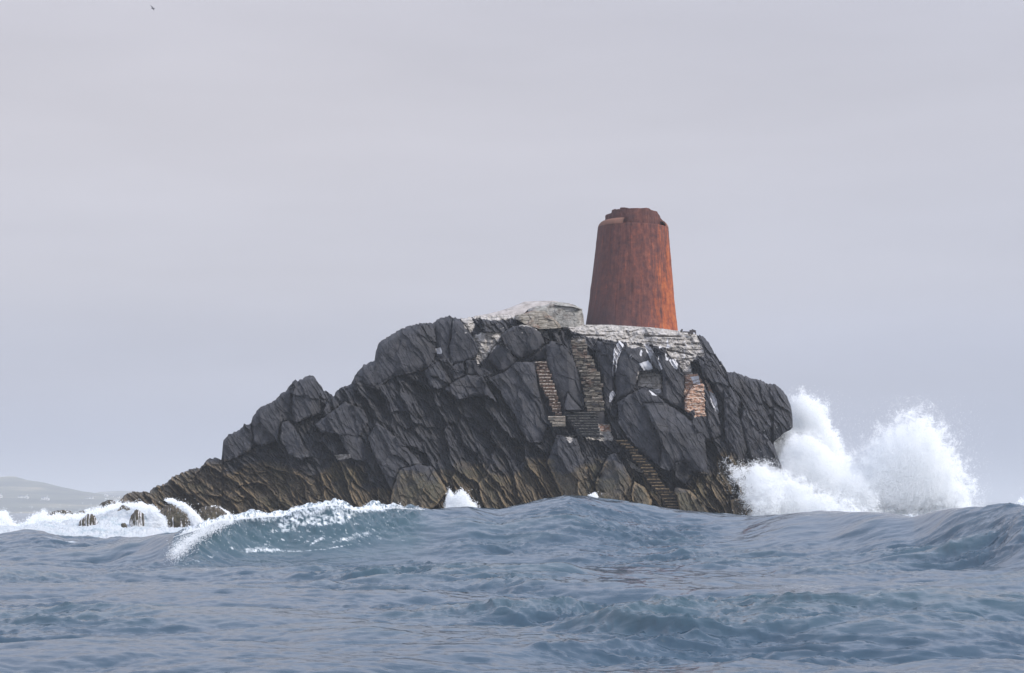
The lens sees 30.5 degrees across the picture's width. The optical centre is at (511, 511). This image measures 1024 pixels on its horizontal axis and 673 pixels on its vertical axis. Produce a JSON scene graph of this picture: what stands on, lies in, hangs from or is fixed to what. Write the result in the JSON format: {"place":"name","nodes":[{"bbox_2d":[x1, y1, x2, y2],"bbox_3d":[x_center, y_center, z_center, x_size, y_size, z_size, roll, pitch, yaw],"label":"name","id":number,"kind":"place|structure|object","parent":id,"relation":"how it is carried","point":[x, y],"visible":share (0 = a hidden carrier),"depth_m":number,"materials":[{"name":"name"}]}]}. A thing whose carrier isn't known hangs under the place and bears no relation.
{"place":"outdoors","nodes":[
{"label":"outdoors","id":0,"kind":"place"},
{"bbox_2d":[0,476,122,512],"bbox_3d":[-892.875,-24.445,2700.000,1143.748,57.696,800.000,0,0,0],"label":"hills","id":1,"kind":"structure","parent":0,"point":[12,488],"depth_m":2578.32,"materials":[{"name":"grey"}]},
{"bbox_2d":[97,491,135,495],"bbox_3d":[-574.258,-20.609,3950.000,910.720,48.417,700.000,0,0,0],"label":"hills","id":2,"kind":"structure","parent":0,"point":[118,493],"depth_m":4011.48,"materials":[{"name":"grey"}]},
{"bbox_2d":[0,495,1023,672],"bbox_3d":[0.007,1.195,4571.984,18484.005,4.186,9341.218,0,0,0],"label":"sea","id":3,"kind":"structure","parent":0,"point":[573,584],"depth_m":56.94,"materials":[{"name":"liquid"}]},
{"bbox_2d":[47,510,72,516],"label":"wave washed rock","id":4,"kind":"object","parent":3,"relation":"on","point":[58,511],"visible":0.16,"depth_m":142.43,"materials":[{"name":"stone"}]},
{"bbox_2d":[0,498,123,526],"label":"spray splash","id":5,"kind":"object","parent":3,"relation":"on","point":[43,516],"visible":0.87,"depth_m":132.70,"materials":[{"name":"white liquid"}]},
{"bbox_2d":[0,503,190,537],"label":"white water","id":6,"kind":"structure","parent":3,"relation":"on","point":[108,525],"depth_m":122.13,"materials":[{"name":"white liquid"}]},
{"bbox_2d":[78,514,97,525],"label":"wave washed rock","id":7,"kind":"object","parent":6,"relation":"on","point":[88,519],"visible":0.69,"depth_m":130.70,"materials":[{"name":"stone"}]},
{"bbox_2d":[129,509,144,526],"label":"wave washed rock","id":8,"kind":"object","parent":6,"relation":"on","point":[137,518],"visible":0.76,"depth_m":129.69,"materials":[{"name":"stone"}]},
{"bbox_2d":[160,504,190,527],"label":"wave washed rock","id":9,"kind":"object","parent":6,"relation":"on","point":[176,517],"visible":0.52,"depth_m":129.43,"materials":[{"name":"stone"}]},
{"bbox_2d":[198,506,226,520],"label":"wave washed rock","id":10,"kind":"object","parent":6,"relation":"on","point":[212,513],"visible":0.43,"depth_m":127.56,"materials":[{"name":"stone"}]},
{"bbox_2d":[99,500,115,508],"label":"wave washed rock","id":11,"kind":"object","parent":3,"relation":"on","point":[103,504],"visible":0.27,"depth_m":142.77,"materials":[{"name":"stone"}]},
{"bbox_2d":[118,504,129,510],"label":"wave washed rock","id":12,"kind":"object","parent":3,"relation":"on","point":[122,506],"visible":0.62,"depth_m":133.76,"materials":[{"name":"stone"}]},
{"bbox_2d":[124,497,233,527],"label":"spray splash","id":13,"kind":"object","parent":3,"relation":"on","point":[154,515],"visible":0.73,"depth_m":127.10,"materials":[{"name":"white liquid"}]},
{"bbox_2d":[165,501,424,565],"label":"wave spray","id":14,"kind":"object","parent":3,"relation":"on","point":[202,534],"visible":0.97,"depth_m":88.00,"materials":[{"name":"white liquid"}]},
{"bbox_2d":[118,315,783,515],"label":"rocky islet","id":15,"kind":"object","parent":3,"relation":"in","point":[426,415],"visible":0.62,"depth_m":151.44,"materials":[{"name":"stone"}]},
{"bbox_2d":[474,301,583,328],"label":"ruined building","id":16,"kind":"structure","parent":15,"relation":"on","point":[545,314],"depth_m":156.20,"materials":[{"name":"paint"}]},
{"bbox_2d":[535,361,561,415],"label":"stone steps","id":17,"kind":"structure","parent":15,"relation":"on","point":[546,383],"depth_m":151.26,"materials":[{"name":"stone"}]},
{"bbox_2d":[548,416,564,426],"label":"masonry plinth","id":18,"kind":"structure","parent":15,"relation":"on","point":[559,421],"depth_m":149.28,"materials":[{"name":"grey stone"}]},
{"bbox_2d":[564,412,599,436],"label":"stone steps","id":19,"kind":"structure","parent":15,"relation":"on","point":[583,429],"depth_m":149.72,"materials":[{"name":"grey stone"}]},
{"bbox_2d":[571,340,604,410],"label":"stone steps","id":20,"kind":"structure","parent":15,"relation":"on","point":[586,373],"depth_m":151.83,"materials":[{"name":"grey stone"}]},
{"bbox_2d":[586,207,677,330],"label":"iron tower","id":21,"kind":"structure","parent":15,"relation":"on","point":[632,281],"depth_m":159.58,"materials":[{"name":"red metal"}]},
{"bbox_2d":[616,440,678,508],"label":"stone steps","id":22,"kind":"structure","parent":15,"relation":"on","point":[653,480],"depth_m":147.38,"materials":[{"name":"grey stone"}]},
{"bbox_2d":[680,329,695,334],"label":"metal wreckage","id":23,"kind":"object","parent":15,"relation":"on","point":[690,331],"visible":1,"depth_m":154.43,"materials":[{"name":"metal"}]},
{"bbox_2d":[444,487,479,507],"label":"spray splash","id":24,"kind":"object","parent":3,"relation":"on","point":[461,498],"visible":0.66,"depth_m":140.53,"materials":[{"name":"white liquid"}]},
{"bbox_2d":[587,492,597,497],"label":"spray splash","id":25,"kind":"object","parent":3,"relation":"on","point":[594,494],"visible":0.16,"depth_m":139.96,"materials":[{"name":"white liquid"}]},
{"bbox_2d":[598,492,611,498],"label":"wave washed rock","id":26,"kind":"object","parent":3,"relation":"in","point":[606,495],"visible":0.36,"depth_m":140.67,"materials":[{"name":"stone"}]},
{"bbox_2d":[718,456,870,515],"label":"spray splash","id":27,"kind":"object","parent":3,"relation":"on","point":[767,501],"visible":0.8,"depth_m":144.52,"materials":[{"name":"white liquid"}]},
{"bbox_2d":[744,385,887,513],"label":"spray plume","id":28,"kind":"object","parent":3,"relation":"on","point":[805,452],"visible":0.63,"depth_m":150.06,"materials":[{"name":"white liquid"}]},
{"bbox_2d":[828,395,990,514],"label":"spray plume","id":29,"kind":"object","parent":3,"relation":"on","point":[919,456],"visible":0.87,"depth_m":150.72,"materials":[{"name":"white liquid"}]},
{"bbox_2d":[1015,497,1023,505],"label":"spray splash","id":30,"kind":"object","parent":3,"relation":"on","point":[1020,501],"visible":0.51,"depth_m":149.34,"materials":[{"name":"white liquid"}]},
{"bbox_2d":[0,0,1023,503],"label":"sky","id":31,"kind":"structure","parent":0,"point":[208,208],"materials":[{"name":"grey"}]},
{"bbox_2d":[728,372,792,462],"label":"rock headland","id":32,"kind":"structure","parent":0,"point":[768,407],"depth_m":155.95,"materials":[{"name":"stone"}]},
{"bbox_2d":[751,489,967,516],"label":"white water","id":33,"kind":"structure","parent":0,"point":[908,514],"depth_m":151.33,"materials":[{"name":"white liquid"}]},
{"bbox_2d":[969,501,1021,506],"bbox_3d":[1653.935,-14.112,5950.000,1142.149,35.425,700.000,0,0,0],"label":"hills","id":34,"kind":"structure","parent":0,"point":[982,504],"depth_m":5951.54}
]}

